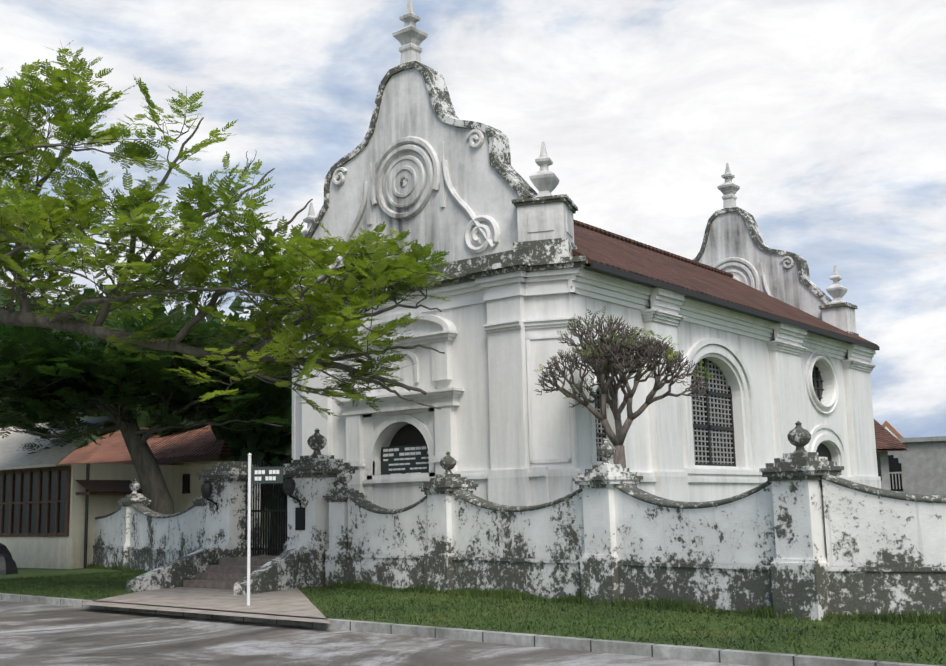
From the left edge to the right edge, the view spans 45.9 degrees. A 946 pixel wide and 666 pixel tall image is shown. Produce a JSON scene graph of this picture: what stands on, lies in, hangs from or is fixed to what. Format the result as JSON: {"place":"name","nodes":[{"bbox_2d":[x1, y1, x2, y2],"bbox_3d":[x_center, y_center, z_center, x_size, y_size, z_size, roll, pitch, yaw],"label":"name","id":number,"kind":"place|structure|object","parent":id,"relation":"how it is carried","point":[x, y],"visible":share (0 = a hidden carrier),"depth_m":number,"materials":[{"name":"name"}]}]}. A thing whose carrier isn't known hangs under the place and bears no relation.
{"place":"outdoors","nodes":[
{"label":"outdoors","id":0,"kind":"place"},
{"bbox_2d":[0,543,17,574],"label":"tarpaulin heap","id":1,"kind":"object","parent":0,"point":[7,564],"visible":1,"depth_m":33.63,"materials":[{"name":"black plastic"}]},
{"bbox_2d":[78,587,331,623],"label":"path","id":2,"kind":"structure","parent":0,"point":[296,602],"depth_m":21.04,"materials":[{"name":"beige concrete"}]},
{"bbox_2d":[183,555,276,589],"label":"gate steps","id":3,"kind":"structure","parent":2,"relation":"on","point":[227,572],"depth_m":25.48,"materials":[{"name":"stone"}]},
{"bbox_2d":[247,453,251,605],"bbox_3d":[-4.082,3.563,20.347,0.083,2.750,0.083,-4,-9,15],"label":"sign pole","id":4,"kind":"object","parent":2,"relation":"on","point":[249,531],"visible":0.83,"depth_m":20.32,"materials":[{"name":"white metal"}]},
{"bbox_2d":[251,467,282,483],"bbox_3d":[-3.791,2.618,20.567,0.024,0.306,0.580,-35,-35,74],"label":"street sign","id":5,"kind":"object","parent":4,"relation":"attached to","point":[279,477],"visible":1,"depth_m":20.55,"materials":[{"name":"grey"}]},
{"bbox_2d":[255,470,278,480],"bbox_3d":[-3.793,2.619,20.551,0.006,0.188,0.446,-35,-35,74],"label":"sign lettering","id":6,"kind":"object","parent":5,"relation":"on","point":[266,477],"visible":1,"depth_m":20.55},
{"bbox_2d":[0,39,452,419],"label":"tree","id":7,"kind":"object","parent":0,"point":[381,270],"depth_m":22.32,"materials":[{"name":"green plant"}]},
{"bbox_2d":[0,600,750,665],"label":"road","id":8,"kind":"structure","parent":0,"point":[33,634],"depth_m":15.05,"materials":[{"name":"grey asphalt"}]},
{"bbox_2d":[0,568,945,665],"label":"grass blades","id":9,"kind":"object","parent":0,"point":[28,572],"depth_m":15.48,"materials":[{"name":"green plant"}]},
{"bbox_2d":[0,460,270,568],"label":"house walls","id":10,"kind":"structure","parent":9,"relation":"on","point":[67,552],"depth_m":37.30,"materials":[{"name":"beige paint"}]},
{"bbox_2d":[0,416,110,469],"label":"roof","id":11,"kind":"structure","parent":10,"relation":"attached to","point":[11,457],"depth_m":37.64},
{"bbox_2d":[0,463,189,567],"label":"house windows","id":12,"kind":"structure","parent":10,"relation":"in","point":[62,496],"depth_m":37.60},
{"bbox_2d":[0,454,233,536],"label":"trim","id":13,"kind":"structure","parent":10,"relation":"attached to","point":[115,487],"depth_m":37.53,"materials":[{"name":"brown wood"}]},
{"bbox_2d":[58,425,234,463],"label":"house roof","id":14,"kind":"structure","parent":10,"relation":"on","point":[195,442],"depth_m":42.38,"materials":[{"name":"tile"}]},
{"bbox_2d":[0,280,291,514],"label":"tree","id":15,"kind":"object","parent":9,"relation":"on","point":[44,364],"depth_m":34.64,"materials":[{"name":"green plant"}]},
{"bbox_2d":[0,283,291,555],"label":"distant trees","id":16,"kind":"object","parent":9,"relation":"on","point":[272,446],"depth_m":38.61,"materials":[{"name":"green plant"}]},
{"bbox_2d":[126,544,303,594],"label":"stair side walls","id":17,"kind":"structure","parent":9,"relation":"on","point":[284,570],"depth_m":24.68,"materials":[{"name":"white paint"}]},
{"bbox_2d":[87,562,945,623],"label":"wall weeds","id":18,"kind":"object","parent":9,"relation":"on","point":[680,605],"depth_m":17.80,"materials":[{"name":"green plant"}]},
{"bbox_2d":[93,477,945,620],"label":"boundary wall","id":19,"kind":"structure","parent":9,"relation":"on","point":[816,549],"depth_m":18.64,"materials":[{"name":"white paint"}]},
{"bbox_2d":[201,476,295,498],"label":"gate lamps","id":20,"kind":"object","parent":19,"relation":"attached to","point":[289,484],"visible":1,"depth_m":24.93,"materials":[{"name":"black metal"}]},
{"bbox_2d":[206,495,300,509],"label":"gate lamp brackets","id":21,"kind":"object","parent":19,"relation":"attached to","point":[290,496],"visible":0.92,"depth_m":25.10,"materials":[{"name":"black metal"}]},
{"bbox_2d":[245,458,304,554],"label":"iron gate","id":22,"kind":"structure","parent":19,"relation":"attached to","point":[299,518],"depth_m":26.54,"materials":[{"name":"black metal"}]},
{"bbox_2d":[117,421,843,506],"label":"boundary pillar caps","id":23,"kind":"object","parent":19,"relation":"on","point":[800,462],"visible":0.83,"depth_m":22.40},
{"bbox_2d":[94,475,945,518],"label":"wall coping","id":24,"kind":"object","parent":19,"relation":"on","point":[360,500],"visible":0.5,"depth_m":18.64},
{"bbox_2d":[876,436,945,495],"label":"building walls","id":25,"kind":"structure","parent":9,"relation":"on","point":[922,460],"depth_m":61.57,"materials":[{"name":"grey paint"}]},
{"bbox_2d":[876,454,902,490],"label":"building openings","id":26,"kind":"object","parent":25,"relation":"in","point":[894,465],"visible":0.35,"depth_m":62.14,"materials":[{"name":"black glass"}]},
{"bbox_2d":[874,419,907,450],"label":"house roof","id":27,"kind":"structure","parent":25,"relation":"on","point":[886,440],"depth_m":53.19,"materials":[{"name":"tile"}]},
{"bbox_2d":[889,472,903,488],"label":"balcony rail","id":28,"kind":"object","parent":25,"relation":"attached to","point":[895,473],"visible":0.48,"depth_m":62.04,"materials":[{"name":"metal"}]},
{"bbox_2d":[0,0,945,437],"label":"sky","id":29,"kind":"structure","parent":0,"point":[828,117],"materials":[{"name":"white"}]},
{"bbox_2d":[295,293,850,476],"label":"church","id":30,"kind":"structure","parent":0,"point":[469,344],"depth_m":26.69,"materials":[{"name":"white paint"}]},
{"bbox_2d":[381,444,428,474],"bbox_3d":[-1.585,3.206,27.239,1.760,0.918,0.040,-8,-11,37],"label":"sign board","id":31,"kind":"object","parent":30,"relation":"attached to","point":[385,467],"visible":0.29,"depth_m":27.30,"materials":[{"name":"metal"}]},
{"bbox_2d":[383,446,428,473],"bbox_3d":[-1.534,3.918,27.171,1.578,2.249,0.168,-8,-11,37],"label":"sign lettering","id":32,"kind":"object","parent":31,"relation":"on","point":[406,453],"visible":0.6,"depth_m":27.25},
{"bbox_2d":[281,177,858,335],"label":"dark church mouldings","id":33,"kind":"object","parent":30,"relation":"attached to","point":[466,270],"visible":0.38,"depth_m":25.47,"materials":[{"name":"grey stone"}]},
{"bbox_2d":[287,68,855,332],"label":"church gables","id":34,"kind":"object","parent":30,"relation":"on","point":[455,195],"visible":0.6,"depth_m":28.04,"materials":[{"name":"white paint"}]},
{"bbox_2d":[280,61,831,304],"bbox_3d":[4.178,-2.974,35.541,9.419,5.800,19.782,-8,-11,37],"label":"gable coping","id":35,"kind":"object","parent":34,"relation":"on","point":[497,139],"visible":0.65,"depth_m":27.95,"materials":[{"name":"grey stone"}]},
{"bbox_2d":[299,0,847,304],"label":"roof finials","id":36,"kind":"object","parent":34,"relation":"on","point":[410,37],"visible":0.65,"depth_m":28.78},
{"bbox_2d":[280,261,879,349],"bbox_3d":[4.550,0.090,35.452,10.260,0.142,19.200,-8,-11,37],"label":"roof eave","id":37,"kind":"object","parent":30,"relation":"attached to","point":[629,276],"depth_m":29.72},
{"bbox_2d":[282,265,880,508],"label":"wall moldings","id":38,"kind":"structure","parent":30,"relation":"attached to","point":[510,478],"depth_m":27.24,"materials":[{"name":"white paint"}]},
{"bbox_2d":[389,424,831,460],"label":"arched openings","id":39,"kind":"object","parent":30,"relation":"in","point":[408,434],"depth_m":27.75,"materials":[{"name":"black"}]},
{"bbox_2d":[595,359,733,463],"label":"church window grilles","id":40,"kind":"object","parent":30,"relation":"in","point":[703,421],"visible":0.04,"depth_m":30.69,"materials":[{"name":"grey metal"}]},
{"bbox_2d":[595,358,823,466],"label":"church frames","id":41,"kind":"structure","parent":30,"relation":"attached to","point":[707,426],"depth_m":30.64,"materials":[{"name":"grey wood"}]},
{"bbox_2d":[572,219,877,345],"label":"church roof","id":42,"kind":"structure","parent":30,"relation":"on","point":[600,246],"depth_m":33.85,"materials":[{"name":"brown tile"}]},
{"bbox_2d":[885,426,897,437],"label":"gable wall","id":43,"kind":"structure","parent":0,"point":[889,430],"depth_m":96.94,"materials":[{"name":"white paint"}]},
{"bbox_2d":[882,421,902,437],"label":"roof","id":44,"kind":"structure","parent":43,"relation":"attached to","point":[891,428],"depth_m":96.89,"materials":[{"name":"orange tile"}]},
{"label":"ground surface","id":45,"kind":"structure","parent":0,"visible":0},
{"bbox_2d":[0,593,937,665],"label":"kerb","id":46,"kind":"structure","parent":45,"relation":"on","point":[740,657],"depth_m":14.34,"materials":[{"name":"grey concrete"}]},
{"bbox_2d":[533,306,711,467],"bbox_3d":[3.207,2.403,23.051,3.677,5.760,3.313,-8,-11,37],"label":"frangipani","id":47,"kind":"object","parent":45,"relation":"on","point":[614,359],"depth_m":22.83,"materials":[{"name":"plant"}]}
]}

